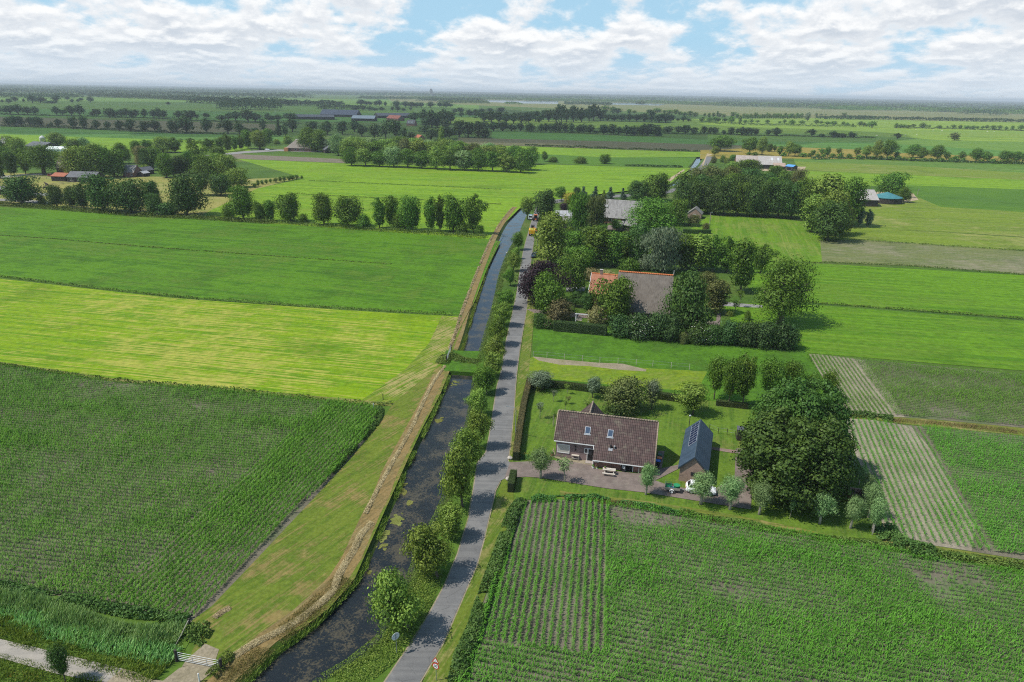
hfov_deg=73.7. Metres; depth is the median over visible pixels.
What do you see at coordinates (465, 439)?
broadleaf tree
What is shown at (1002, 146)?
field
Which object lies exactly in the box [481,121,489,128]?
field tree
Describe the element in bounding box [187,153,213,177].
broadleaf tree
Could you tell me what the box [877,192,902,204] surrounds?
manure silo
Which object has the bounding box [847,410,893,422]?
weeds
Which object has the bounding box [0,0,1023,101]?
sky
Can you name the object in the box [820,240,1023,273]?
field
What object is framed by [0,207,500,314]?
field
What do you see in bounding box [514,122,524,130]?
field tree
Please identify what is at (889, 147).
broadleaf tree
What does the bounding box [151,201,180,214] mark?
bush
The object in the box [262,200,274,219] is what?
alder tree
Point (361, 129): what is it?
field tree
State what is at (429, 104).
avenue tree
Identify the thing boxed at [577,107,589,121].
field tree
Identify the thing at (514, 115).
field tree
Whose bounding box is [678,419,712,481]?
brick barn
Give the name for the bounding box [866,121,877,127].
avenue tree
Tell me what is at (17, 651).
concrete path
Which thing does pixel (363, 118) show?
solar barn
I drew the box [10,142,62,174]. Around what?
old oak tree
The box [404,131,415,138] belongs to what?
field tree
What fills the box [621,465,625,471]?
open door
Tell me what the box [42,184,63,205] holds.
broadleaf tree
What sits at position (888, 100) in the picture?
horizon wood
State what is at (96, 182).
broadleaf tree
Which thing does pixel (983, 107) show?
horizon wood
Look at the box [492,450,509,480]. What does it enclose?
apron
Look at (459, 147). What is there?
alder tree
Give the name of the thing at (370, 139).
broadleaf tree
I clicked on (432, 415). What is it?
bank reeds
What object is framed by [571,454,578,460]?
garden bench
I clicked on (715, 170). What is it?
broadleaf tree
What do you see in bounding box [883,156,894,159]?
bush
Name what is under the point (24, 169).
alder tree
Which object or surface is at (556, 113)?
field tree
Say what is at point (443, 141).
broadleaf tree
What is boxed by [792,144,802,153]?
broadleaf tree
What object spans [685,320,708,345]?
bush
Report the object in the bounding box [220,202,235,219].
bush
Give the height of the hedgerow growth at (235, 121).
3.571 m
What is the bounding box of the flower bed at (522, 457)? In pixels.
[520,454,530,460]
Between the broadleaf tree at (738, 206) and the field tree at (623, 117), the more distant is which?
the field tree at (623, 117)
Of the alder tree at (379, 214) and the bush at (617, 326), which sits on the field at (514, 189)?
the alder tree at (379, 214)
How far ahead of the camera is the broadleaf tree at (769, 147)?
678.84 m
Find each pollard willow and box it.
[527,446,555,478]
[638,462,659,494]
[685,470,716,504]
[716,473,746,509]
[750,480,773,514]
[811,491,838,523]
[843,494,868,528]
[855,465,868,484]
[859,473,877,493]
[862,482,886,517]
[866,496,889,531]
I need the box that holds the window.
[557,444,569,453]
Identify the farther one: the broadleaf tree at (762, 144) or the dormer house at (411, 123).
the dormer house at (411, 123)
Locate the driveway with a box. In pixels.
[504,448,751,508]
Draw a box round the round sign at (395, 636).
[392,632,399,653]
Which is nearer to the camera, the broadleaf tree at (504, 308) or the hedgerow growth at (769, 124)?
the broadleaf tree at (504, 308)
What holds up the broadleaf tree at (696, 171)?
on the ground at (256, 170)
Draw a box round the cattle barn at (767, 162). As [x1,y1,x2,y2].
[758,156,781,168]
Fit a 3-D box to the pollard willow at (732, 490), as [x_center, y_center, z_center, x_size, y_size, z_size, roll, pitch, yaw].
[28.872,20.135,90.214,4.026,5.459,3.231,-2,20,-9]
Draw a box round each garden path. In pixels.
[655,451,664,467]
[712,447,735,452]
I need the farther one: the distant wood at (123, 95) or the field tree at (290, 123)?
the distant wood at (123, 95)
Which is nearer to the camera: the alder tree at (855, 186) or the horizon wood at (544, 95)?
the alder tree at (855, 186)
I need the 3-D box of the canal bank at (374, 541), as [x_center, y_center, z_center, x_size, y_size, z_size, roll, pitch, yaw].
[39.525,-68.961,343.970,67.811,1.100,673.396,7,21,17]
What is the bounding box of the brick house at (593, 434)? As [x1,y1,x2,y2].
[553,401,658,472]
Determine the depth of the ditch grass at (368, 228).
268.24 m
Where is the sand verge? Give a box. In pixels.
[668,169,683,180]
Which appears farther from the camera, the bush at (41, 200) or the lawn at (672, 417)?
the bush at (41, 200)
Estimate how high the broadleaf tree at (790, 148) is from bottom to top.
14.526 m
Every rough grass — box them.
[0,612,173,681]
[0,654,102,681]
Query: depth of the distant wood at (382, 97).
3858.32 m
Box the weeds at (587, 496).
[521,493,679,515]
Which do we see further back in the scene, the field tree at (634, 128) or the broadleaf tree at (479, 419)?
the field tree at (634, 128)
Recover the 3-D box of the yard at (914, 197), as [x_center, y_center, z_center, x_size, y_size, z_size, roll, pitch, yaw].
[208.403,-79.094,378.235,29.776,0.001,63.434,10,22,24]
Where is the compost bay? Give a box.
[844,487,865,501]
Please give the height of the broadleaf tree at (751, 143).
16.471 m
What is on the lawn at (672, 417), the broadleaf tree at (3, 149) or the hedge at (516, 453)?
the hedge at (516, 453)
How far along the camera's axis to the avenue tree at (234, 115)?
1115.54 m
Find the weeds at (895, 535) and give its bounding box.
[870,521,937,560]
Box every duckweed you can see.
[376,543,387,550]
[379,530,389,542]
[390,513,403,525]
[397,483,407,497]
[435,417,443,422]
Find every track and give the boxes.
[107,660,213,681]
[182,644,218,666]
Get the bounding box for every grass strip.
[3,362,392,405]
[190,349,457,681]
[363,316,457,401]
[448,237,500,352]
[560,490,847,542]
[847,414,1023,435]
[877,533,1023,566]
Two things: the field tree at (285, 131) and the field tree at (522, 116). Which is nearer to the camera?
the field tree at (285, 131)
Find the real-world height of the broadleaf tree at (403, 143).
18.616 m
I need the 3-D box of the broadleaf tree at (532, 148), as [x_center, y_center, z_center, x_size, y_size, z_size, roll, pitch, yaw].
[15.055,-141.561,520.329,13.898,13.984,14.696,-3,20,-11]
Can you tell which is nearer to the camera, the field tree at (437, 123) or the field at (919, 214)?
the field at (919, 214)
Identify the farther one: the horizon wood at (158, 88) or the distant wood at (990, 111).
the horizon wood at (158, 88)
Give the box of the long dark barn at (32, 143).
[25,141,59,148]
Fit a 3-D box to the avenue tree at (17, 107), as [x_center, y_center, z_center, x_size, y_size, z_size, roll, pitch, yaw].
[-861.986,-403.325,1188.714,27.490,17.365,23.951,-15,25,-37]
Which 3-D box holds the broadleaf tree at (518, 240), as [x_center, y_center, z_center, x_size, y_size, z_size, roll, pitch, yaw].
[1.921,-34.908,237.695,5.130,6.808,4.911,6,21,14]
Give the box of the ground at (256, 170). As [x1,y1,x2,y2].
[0,90,1023,681]
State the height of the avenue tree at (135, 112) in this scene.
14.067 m
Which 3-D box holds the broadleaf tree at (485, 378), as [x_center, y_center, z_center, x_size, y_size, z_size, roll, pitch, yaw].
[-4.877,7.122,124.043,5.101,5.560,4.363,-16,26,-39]
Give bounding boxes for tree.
[0,105,18,113]
[0,134,22,150]
[0,146,8,164]
[0,150,14,173]
[0,153,5,177]
[0,174,45,204]
[1,116,10,124]
[5,137,27,158]
[5,151,17,173]
[7,115,20,124]
[10,104,23,113]
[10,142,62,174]
[13,149,30,173]
[14,116,24,124]
[19,106,35,113]
[23,95,37,102]
[29,116,36,125]
[30,106,39,113]
[35,96,47,102]
[35,117,44,125]
[39,132,67,144]
[41,641,71,681]
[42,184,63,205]
[50,95,61,101]
[51,106,59,114]
[53,119,64,127]
[55,146,92,172]
[56,156,64,172]
[58,186,77,206]
[62,144,93,170]
[63,105,74,114]
[67,116,79,128]
[69,181,88,207]
[72,104,85,115]
[77,137,90,145]
[77,171,120,211]
[78,116,88,127]
[83,142,106,174]
[86,97,93,102]
[89,109,100,114]
[90,119,100,129]
[90,144,115,177]
[93,147,127,176]
[96,177,148,213]
[103,108,114,117]
[103,121,112,129]
[108,110,120,117]
[111,141,131,163]
[113,120,125,130]
[122,108,128,117]
[123,118,137,131]
[127,140,139,155]
[129,145,145,165]
[132,109,139,116]
[137,121,148,130]
[137,139,151,147]
[137,147,152,166]
[140,109,147,116]
[140,178,162,207]
[142,147,160,168]
[142,192,165,212]
[147,109,156,118]
[147,119,161,130]
[150,136,172,151]
[152,107,161,118]
[154,152,174,177]
[154,153,173,177]
[159,110,167,118]
[162,173,212,214]
[166,119,175,132]
[167,137,182,151]
[171,155,190,174]
[173,110,183,117]
[173,115,196,131]
[173,121,178,130]
[179,150,195,171]
[181,110,198,119]
[185,138,194,149]
[186,140,210,168]
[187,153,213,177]
[191,172,209,190]
[197,138,215,148]
[200,117,214,131]
[200,151,238,175]
[204,173,233,195]
[210,153,238,173]
[214,138,224,147]
[215,115,226,120]
[215,119,233,133]
[218,133,232,149]
[218,166,251,185]
[224,184,255,217]
[227,111,240,119]
[230,135,238,148]
[231,122,242,134]
[236,134,244,148]
[237,109,258,121]
[241,130,252,148]
[247,129,266,149]
[250,130,269,148]
[251,113,262,121]
[251,200,266,218]
[259,118,266,129]
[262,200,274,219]
[263,128,274,143]
[266,115,274,121]
[271,191,301,221]
[274,114,282,119]
[274,119,281,135]
[281,125,288,135]
[282,119,298,131]
[283,113,296,119]
[296,127,316,147]
[298,129,326,151]
[305,121,319,128]
[309,192,334,223]
[319,120,333,134]
[322,139,330,148]
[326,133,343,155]
[331,195,363,225]
[334,120,348,133]
[338,138,358,152]
[340,146,358,164]
[346,135,365,141]
[348,119,360,131]
[352,139,373,150]
[353,148,372,165]
[356,99,366,104]
[357,124,367,135]
[363,141,385,157]
[363,565,424,635]
[365,137,381,142]
[367,123,382,136]
[368,150,387,166]
[370,197,385,227]
[376,142,398,152]
[378,122,391,137]
[379,138,391,145]
[382,146,401,166]
[383,119,402,135]
[384,195,399,226]
[390,136,409,145]
[391,100,402,105]
[394,195,423,229]
[396,138,411,153]
[396,148,415,167]
[398,127,407,135]
[399,518,454,578]
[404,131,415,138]
[405,102,416,107]
[407,112,421,119]
[407,139,427,153]
[409,137,422,144]
[411,150,432,167]
[418,108,426,119]
[418,126,429,132]
[419,118,431,126]
[422,196,437,229]
[423,139,441,161]
[424,110,440,126]
[424,128,438,140]
[426,102,435,107]
[426,145,445,168]
[432,127,453,137]
[433,118,440,126]
[433,194,444,228]
[435,138,455,147]
[436,108,454,121]
[437,444,475,507]
[437,502,465,539]
[438,126,444,140]
[440,118,451,127]
[440,148,456,169]
[441,142,454,161]
[441,192,472,232]
[442,101,449,107]
[445,140,467,153]
[446,111,456,122]
[448,127,455,138]
[448,427,484,467]
[451,120,466,136]
[453,150,473,169]
[460,122,476,137]
[463,193,489,232]
[463,388,489,412]
[464,143,479,152]
[464,147,486,170]
[465,109,473,115]
[467,407,494,444]
[472,121,483,133]
[472,366,498,393]
[473,129,491,137]
[474,110,489,120]
[480,142,495,148]
[480,145,499,156]
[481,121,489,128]
[482,151,502,170]
[482,334,507,356]
[483,351,504,373]
[484,110,498,121]
[487,316,508,339]
[488,121,500,130]
[491,111,502,121]
[491,301,512,321]
[494,144,513,154]
[494,147,509,157]
[495,289,515,303]
[496,121,509,130]
[496,154,514,171]
[497,107,505,111]
[501,111,513,122]
[501,144,521,158]
[501,268,515,285]
[507,124,518,130]
[507,252,523,269]
[510,113,518,123]
[510,151,530,172]
[510,231,523,249]
[512,247,519,258]
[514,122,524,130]
[514,257,577,305]
[516,112,530,122]
[516,146,540,169]
[519,196,532,218]
[522,123,537,130]
[525,369,554,389]
[526,111,535,122]
[526,146,539,162]
[529,268,568,315]
[531,111,540,120]
[531,211,572,263]
[532,188,557,217]
[535,115,543,122]
[537,123,544,131]
[541,151,547,160]
[542,123,548,130]
[544,109,554,120]
[547,123,553,131]
[550,107,565,121]
[555,186,566,200]
[556,122,562,130]
[556,248,592,291]
[557,104,565,120]
[560,108,577,121]
[562,123,567,132]
[562,245,601,268]
[563,230,585,249]
[566,191,591,230]
[567,291,582,306]
[568,123,576,131]
[569,105,579,121]
[573,187,581,193]
[575,124,583,131]
[576,291,596,311]
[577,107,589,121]
[578,225,614,263]
[583,195,609,227]
[584,106,595,120]
[584,124,595,132]
[585,274,637,323]
[586,376,600,397]
[590,186,598,196]
[591,103,600,120]
[596,110,606,120]
[598,124,609,133]
[598,154,610,163]
[598,375,665,416]
[601,105,610,111]
[604,231,627,266]
[606,187,614,198]
[608,124,618,134]
[610,106,618,113]
[610,219,622,228]
[611,114,621,120]
[615,126,622,134]
[618,196,683,239]
[618,231,633,258]
[619,114,627,120]
[619,125,636,134]
[619,188,626,198]
[625,113,632,121]
[625,223,649,261]
[627,180,650,200]
[630,125,640,134]
[632,114,640,120]
[633,225,687,273]
[637,125,647,134]
[638,112,647,121]
[640,123,655,135]
[642,172,671,201]
[644,110,655,121]
[645,378,662,409]
[649,124,662,135]
[652,114,666,122]
[657,265,719,334]
[661,113,672,122]
[662,126,674,132]
[663,197,690,225]
[671,380,713,414]
[672,171,697,196]
[672,177,696,211]
[674,126,681,132]
[677,232,700,268]
[679,125,690,132]
[686,179,708,209]
[686,232,719,270]
[688,166,713,176]
[689,127,698,132]
[694,172,712,187]
[696,270,718,291]
[698,163,733,178]
[700,126,707,132]
[702,181,729,214]
[704,279,734,313]
[705,354,727,398]
[706,234,724,271]
[708,236,741,272]
[709,135,737,150]
[709,171,743,189]
[710,146,720,153]
[711,127,718,132]
[713,176,742,214]
[721,358,751,401]
[724,165,741,175]
[725,237,758,290]
[727,116,735,121]
[727,127,734,134]
[729,180,755,215]
[729,400,862,514]
[731,351,758,401]
[733,159,763,172]
[737,126,746,134]
[738,167,764,179]
[741,137,758,151]
[742,180,765,215]
[743,127,753,134]
[748,376,858,483]
[749,254,823,324]
[753,243,781,272]
[755,136,767,154]
[755,178,777,216]
[758,355,790,391]
[760,172,776,180]
[763,175,779,183]
[764,179,794,217]
[766,143,773,151]
[766,164,783,177]
[771,127,782,135]
[777,145,784,154]
[777,169,791,180]
[780,182,804,217]
[782,358,807,379]
[784,141,797,155]
[789,168,809,185]
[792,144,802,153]
[792,177,818,218]
[799,193,824,231]
[802,371,823,392]
[804,112,810,120]
[805,128,816,135]
[808,172,847,200]
[808,199,855,240]
[814,187,851,234]
[820,369,842,391]
[823,147,831,156]
[827,130,837,137]
[836,176,870,224]
[841,201,857,233]
[854,147,861,154]
[856,207,866,225]
[860,145,871,155]
[865,209,874,226]
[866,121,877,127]
[868,171,912,194]
[870,139,885,156]
[881,138,901,155]
[890,133,901,138]
[896,186,912,201]
[901,144,926,157]
[916,147,926,157]
[927,144,948,158]
[944,152,951,159]
[947,132,960,139]
[958,151,967,159]
[968,147,986,160]
[983,152,993,160]
[996,150,1014,161]
[1010,151,1023,160]
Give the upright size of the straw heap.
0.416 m
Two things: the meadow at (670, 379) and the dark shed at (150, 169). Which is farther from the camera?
the dark shed at (150, 169)
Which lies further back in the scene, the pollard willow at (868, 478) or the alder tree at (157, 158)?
the alder tree at (157, 158)
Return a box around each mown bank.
[207,374,444,681]
[454,207,516,348]
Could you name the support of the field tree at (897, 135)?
on the field at (1002, 146)
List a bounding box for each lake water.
[488,100,557,103]
[611,103,664,105]
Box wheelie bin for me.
[655,459,660,466]
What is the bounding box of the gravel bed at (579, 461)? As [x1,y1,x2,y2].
[552,448,591,464]
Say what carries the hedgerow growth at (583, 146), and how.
on the field at (609, 144)
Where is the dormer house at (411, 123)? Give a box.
[406,120,416,125]
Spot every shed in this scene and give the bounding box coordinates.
[51,172,67,180]
[139,166,153,173]
[322,145,335,152]
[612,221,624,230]
[687,206,703,217]
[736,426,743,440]
[773,163,785,169]
[785,164,797,170]
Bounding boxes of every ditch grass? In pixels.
[0,201,277,223]
[1,275,452,314]
[2,235,391,263]
[222,216,487,237]
[294,192,500,203]
[308,180,499,188]
[435,351,479,363]
[679,507,1023,573]
[810,300,1022,318]
[823,261,1022,274]
[854,238,1022,249]
[902,538,1023,569]
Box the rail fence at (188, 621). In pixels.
[176,618,190,643]
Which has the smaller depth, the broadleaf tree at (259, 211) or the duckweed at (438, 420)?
the duckweed at (438, 420)
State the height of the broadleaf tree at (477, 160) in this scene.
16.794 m
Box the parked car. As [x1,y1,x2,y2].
[685,479,715,496]
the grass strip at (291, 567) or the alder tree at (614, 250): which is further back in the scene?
the alder tree at (614, 250)
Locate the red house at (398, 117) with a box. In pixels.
[386,115,404,120]
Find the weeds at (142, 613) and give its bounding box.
[0,580,191,623]
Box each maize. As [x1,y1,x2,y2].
[455,497,1023,681]
[806,352,1023,424]
[848,418,1023,552]
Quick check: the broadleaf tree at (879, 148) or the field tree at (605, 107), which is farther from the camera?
the field tree at (605, 107)
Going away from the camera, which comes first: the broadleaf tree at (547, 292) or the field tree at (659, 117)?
the broadleaf tree at (547, 292)
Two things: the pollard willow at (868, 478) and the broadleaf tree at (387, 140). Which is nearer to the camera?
the pollard willow at (868, 478)
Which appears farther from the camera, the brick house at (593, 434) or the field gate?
the brick house at (593, 434)
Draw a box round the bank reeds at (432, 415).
[241,374,451,681]
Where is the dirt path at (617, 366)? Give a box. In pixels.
[533,356,645,370]
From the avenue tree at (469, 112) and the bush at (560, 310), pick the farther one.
the avenue tree at (469, 112)
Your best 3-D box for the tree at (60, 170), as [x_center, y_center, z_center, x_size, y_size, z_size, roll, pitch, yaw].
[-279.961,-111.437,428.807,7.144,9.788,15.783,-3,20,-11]
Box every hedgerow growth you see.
[0,124,174,132]
[1,113,174,118]
[174,118,298,122]
[174,130,227,133]
[525,129,655,135]
[525,144,699,151]
[624,164,682,167]
[662,132,700,134]
[700,120,854,126]
[701,132,875,137]
[811,156,1023,163]
[894,126,1023,130]
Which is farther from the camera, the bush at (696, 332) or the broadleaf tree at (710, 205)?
the broadleaf tree at (710, 205)
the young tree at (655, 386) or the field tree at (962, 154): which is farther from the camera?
the field tree at (962, 154)
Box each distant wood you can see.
[0,92,83,97]
[87,92,201,99]
[164,96,201,99]
[186,95,292,104]
[216,98,282,109]
[281,99,344,105]
[317,104,365,108]
[358,96,410,98]
[398,96,552,100]
[416,97,483,101]
[436,99,489,103]
[524,97,699,104]
[564,101,611,104]
[685,102,884,109]
[815,115,877,119]
[819,103,912,106]
[821,106,901,110]
[846,115,890,119]
[891,116,1023,121]
[898,106,977,112]
[957,108,1008,114]
[974,108,1023,113]
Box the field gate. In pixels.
[174,649,222,670]
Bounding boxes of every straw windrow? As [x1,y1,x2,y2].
[233,521,373,657]
[364,365,445,512]
[448,207,512,348]
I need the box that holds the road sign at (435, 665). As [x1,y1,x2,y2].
[432,657,438,679]
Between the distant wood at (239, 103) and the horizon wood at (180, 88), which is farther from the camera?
the horizon wood at (180, 88)
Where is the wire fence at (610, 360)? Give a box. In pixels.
[533,351,689,369]
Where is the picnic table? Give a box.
[602,467,615,474]
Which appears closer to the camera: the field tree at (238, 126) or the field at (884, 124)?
the field tree at (238, 126)
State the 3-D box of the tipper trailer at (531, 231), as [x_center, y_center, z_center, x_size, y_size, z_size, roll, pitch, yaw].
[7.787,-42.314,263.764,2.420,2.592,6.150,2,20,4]
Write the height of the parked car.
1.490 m
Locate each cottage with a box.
[122,165,141,176]
[556,210,571,227]
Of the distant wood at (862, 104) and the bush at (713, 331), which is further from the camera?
the distant wood at (862, 104)
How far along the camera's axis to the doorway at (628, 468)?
99.81 m
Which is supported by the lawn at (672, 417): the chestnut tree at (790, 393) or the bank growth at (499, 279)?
the chestnut tree at (790, 393)
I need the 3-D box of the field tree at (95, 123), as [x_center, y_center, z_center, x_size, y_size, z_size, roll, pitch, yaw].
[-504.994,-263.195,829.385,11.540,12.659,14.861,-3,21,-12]
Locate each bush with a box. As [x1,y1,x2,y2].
[36,194,46,204]
[62,137,82,148]
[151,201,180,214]
[208,146,225,155]
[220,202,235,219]
[273,139,280,143]
[281,134,292,143]
[296,213,309,223]
[354,213,371,228]
[390,212,406,230]
[455,222,470,234]
[473,224,484,235]
[529,312,546,328]
[541,318,552,329]
[545,297,574,321]
[547,156,558,161]
[558,203,569,209]
[562,191,574,202]
[573,156,586,163]
[583,267,599,280]
[585,304,606,324]
[597,269,615,273]
[601,400,629,416]
[604,312,635,338]
[616,257,641,270]
[621,311,654,342]
[638,254,651,271]
[646,308,670,342]
[657,312,684,343]
[678,331,687,344]
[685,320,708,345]
[687,214,700,225]
[701,223,710,228]
[702,321,722,345]
[710,156,717,162]
[717,317,743,346]
[723,158,730,163]
[724,309,735,316]
[725,161,738,168]
[734,317,761,348]
[743,310,750,319]
[747,318,782,351]
[768,318,801,351]
[786,324,803,350]
[797,153,809,156]
[856,155,864,159]
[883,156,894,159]
[950,155,960,161]
[1001,158,1014,163]
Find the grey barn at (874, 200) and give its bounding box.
[856,189,878,206]
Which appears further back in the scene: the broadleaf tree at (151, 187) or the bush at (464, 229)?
the broadleaf tree at (151, 187)
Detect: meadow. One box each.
[528,356,706,390]
[532,324,823,404]
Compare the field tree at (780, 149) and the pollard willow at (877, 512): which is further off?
the field tree at (780, 149)
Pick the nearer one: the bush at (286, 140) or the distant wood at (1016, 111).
the bush at (286, 140)
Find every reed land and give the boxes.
[385,95,1023,121]
[602,99,1023,113]
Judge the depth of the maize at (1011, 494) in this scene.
98.62 m
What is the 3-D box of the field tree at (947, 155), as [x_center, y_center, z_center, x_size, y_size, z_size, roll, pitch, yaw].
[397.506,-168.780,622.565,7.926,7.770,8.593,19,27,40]
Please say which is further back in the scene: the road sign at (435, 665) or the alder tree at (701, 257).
the alder tree at (701, 257)
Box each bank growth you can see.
[214,576,351,681]
[313,243,514,681]
[321,569,443,681]
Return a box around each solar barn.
[295,114,334,119]
[320,109,360,116]
[351,115,376,120]
[374,113,409,117]
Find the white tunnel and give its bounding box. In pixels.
[46,146,64,151]
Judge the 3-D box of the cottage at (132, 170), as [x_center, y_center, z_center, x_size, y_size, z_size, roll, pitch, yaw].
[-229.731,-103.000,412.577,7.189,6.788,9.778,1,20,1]
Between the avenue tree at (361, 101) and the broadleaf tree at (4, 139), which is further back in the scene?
the avenue tree at (361, 101)
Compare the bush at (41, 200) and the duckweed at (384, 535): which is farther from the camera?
the bush at (41, 200)
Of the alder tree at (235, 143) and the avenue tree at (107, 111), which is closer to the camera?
the alder tree at (235, 143)
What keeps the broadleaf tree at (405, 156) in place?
on the field at (514, 189)
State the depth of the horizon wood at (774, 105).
3541.42 m
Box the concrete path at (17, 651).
[0,639,121,681]
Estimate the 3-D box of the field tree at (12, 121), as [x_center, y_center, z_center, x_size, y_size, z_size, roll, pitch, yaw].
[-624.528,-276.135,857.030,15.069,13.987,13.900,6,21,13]
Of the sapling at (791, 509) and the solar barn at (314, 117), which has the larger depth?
the solar barn at (314, 117)
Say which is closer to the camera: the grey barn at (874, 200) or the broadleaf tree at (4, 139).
the grey barn at (874, 200)
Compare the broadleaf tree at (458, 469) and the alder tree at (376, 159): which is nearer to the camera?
the broadleaf tree at (458, 469)
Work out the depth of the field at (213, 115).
1241.37 m
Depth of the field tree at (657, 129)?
900.73 m
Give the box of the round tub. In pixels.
[673,483,679,488]
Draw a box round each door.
[587,449,593,460]
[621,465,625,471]
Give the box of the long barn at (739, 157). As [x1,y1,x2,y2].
[734,155,757,167]
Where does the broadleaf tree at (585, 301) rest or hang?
on the yard at (573, 315)
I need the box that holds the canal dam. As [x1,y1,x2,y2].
[441,350,484,375]
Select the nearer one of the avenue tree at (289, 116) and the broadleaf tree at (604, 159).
the broadleaf tree at (604, 159)
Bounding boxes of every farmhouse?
[284,139,316,151]
[588,269,673,319]
[604,199,643,223]
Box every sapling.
[535,401,543,411]
[555,454,572,481]
[733,300,740,310]
[737,290,744,305]
[789,500,796,518]
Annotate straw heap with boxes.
[213,606,230,617]
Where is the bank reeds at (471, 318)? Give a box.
[460,245,495,350]
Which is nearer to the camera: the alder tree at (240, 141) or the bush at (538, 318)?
the bush at (538, 318)
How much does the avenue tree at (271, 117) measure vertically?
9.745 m
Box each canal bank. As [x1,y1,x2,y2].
[236,157,696,681]
[323,159,701,681]
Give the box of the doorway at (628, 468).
[626,465,632,471]
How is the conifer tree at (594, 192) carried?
on the ground at (256, 170)
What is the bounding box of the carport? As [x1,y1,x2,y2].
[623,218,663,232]
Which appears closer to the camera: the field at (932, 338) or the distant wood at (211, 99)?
the field at (932, 338)
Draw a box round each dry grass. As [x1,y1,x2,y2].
[565,492,724,524]
[893,418,1023,433]
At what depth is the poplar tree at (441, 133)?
628.12 m
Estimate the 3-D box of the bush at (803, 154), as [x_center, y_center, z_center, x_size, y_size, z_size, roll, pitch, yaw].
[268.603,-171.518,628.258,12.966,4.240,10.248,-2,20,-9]
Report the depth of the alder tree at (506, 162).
465.11 m
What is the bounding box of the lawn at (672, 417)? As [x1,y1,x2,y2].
[513,386,875,538]
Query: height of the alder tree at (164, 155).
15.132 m
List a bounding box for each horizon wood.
[0,83,297,88]
[0,84,301,89]
[0,85,297,92]
[0,85,310,93]
[0,87,312,94]
[0,88,313,97]
[1,87,311,95]
[17,85,307,90]
[26,84,285,88]
[295,91,728,101]
[296,91,728,99]
[300,89,727,97]
[303,89,716,96]
[304,90,731,98]
[315,89,724,96]
[716,100,1021,106]
[718,99,1023,106]
[718,101,1023,108]
[719,102,1023,109]
[720,96,1023,102]
[725,98,1023,104]
[726,96,1017,101]
[728,97,1022,102]
[729,98,1023,103]
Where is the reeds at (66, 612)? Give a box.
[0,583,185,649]
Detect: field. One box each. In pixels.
[0,96,478,113]
[0,109,560,122]
[0,117,274,132]
[0,127,289,140]
[0,134,250,152]
[0,173,299,216]
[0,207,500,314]
[0,279,457,402]
[0,365,376,621]
[201,159,688,238]
[232,154,344,162]
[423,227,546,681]
[448,117,1023,141]
[458,138,779,151]
[459,499,1023,681]
[492,130,1023,155]
[506,146,699,156]
[523,164,682,178]
[535,154,695,167]
[670,118,1023,131]
[685,215,822,261]
[700,147,1023,161]
[708,132,1023,151]
[725,303,1023,370]
[745,261,1023,318]
[793,158,1023,172]
[795,162,1023,179]
[803,171,1023,188]
[809,354,903,416]
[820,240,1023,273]
[824,229,1023,249]
[836,356,1023,427]
[847,418,974,550]
[850,196,1023,236]
[865,419,1023,559]
[906,185,1023,211]
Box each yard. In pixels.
[0,199,47,202]
[2,174,46,177]
[527,309,634,320]
[696,313,720,324]
[723,302,762,307]
[762,167,805,170]
[876,192,917,201]
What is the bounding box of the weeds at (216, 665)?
[205,648,234,678]
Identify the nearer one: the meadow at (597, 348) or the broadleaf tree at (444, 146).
the meadow at (597, 348)
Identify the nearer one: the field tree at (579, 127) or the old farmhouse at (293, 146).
the old farmhouse at (293, 146)
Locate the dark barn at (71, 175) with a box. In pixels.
[66,171,104,181]
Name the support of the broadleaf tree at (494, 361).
on the ground at (256, 170)
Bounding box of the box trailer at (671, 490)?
[665,483,683,493]
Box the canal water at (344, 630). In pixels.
[253,157,700,681]
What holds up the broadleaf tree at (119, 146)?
on the ground at (256, 170)
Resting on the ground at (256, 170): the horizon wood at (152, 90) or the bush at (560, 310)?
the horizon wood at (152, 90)
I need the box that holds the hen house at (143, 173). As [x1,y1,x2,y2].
[138,170,149,176]
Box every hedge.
[507,469,516,492]
[512,377,531,460]
[532,380,612,393]
[553,320,607,335]
[657,392,682,401]
[683,229,710,233]
[690,223,699,226]
[716,399,748,408]
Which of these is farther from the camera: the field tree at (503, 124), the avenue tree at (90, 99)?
the avenue tree at (90, 99)
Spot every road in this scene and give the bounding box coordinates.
[205,149,321,155]
[385,156,712,681]
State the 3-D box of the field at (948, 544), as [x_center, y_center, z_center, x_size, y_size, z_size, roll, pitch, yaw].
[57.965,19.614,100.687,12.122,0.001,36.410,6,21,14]
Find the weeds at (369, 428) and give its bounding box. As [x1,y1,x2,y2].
[328,406,383,472]
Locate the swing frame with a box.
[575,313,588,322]
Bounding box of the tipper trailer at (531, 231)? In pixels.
[529,228,534,235]
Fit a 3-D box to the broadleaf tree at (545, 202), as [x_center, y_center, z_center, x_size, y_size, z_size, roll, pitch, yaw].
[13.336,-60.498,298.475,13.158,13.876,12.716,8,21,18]
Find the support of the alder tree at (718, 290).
on the ground at (256, 170)
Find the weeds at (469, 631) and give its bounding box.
[447,497,528,681]

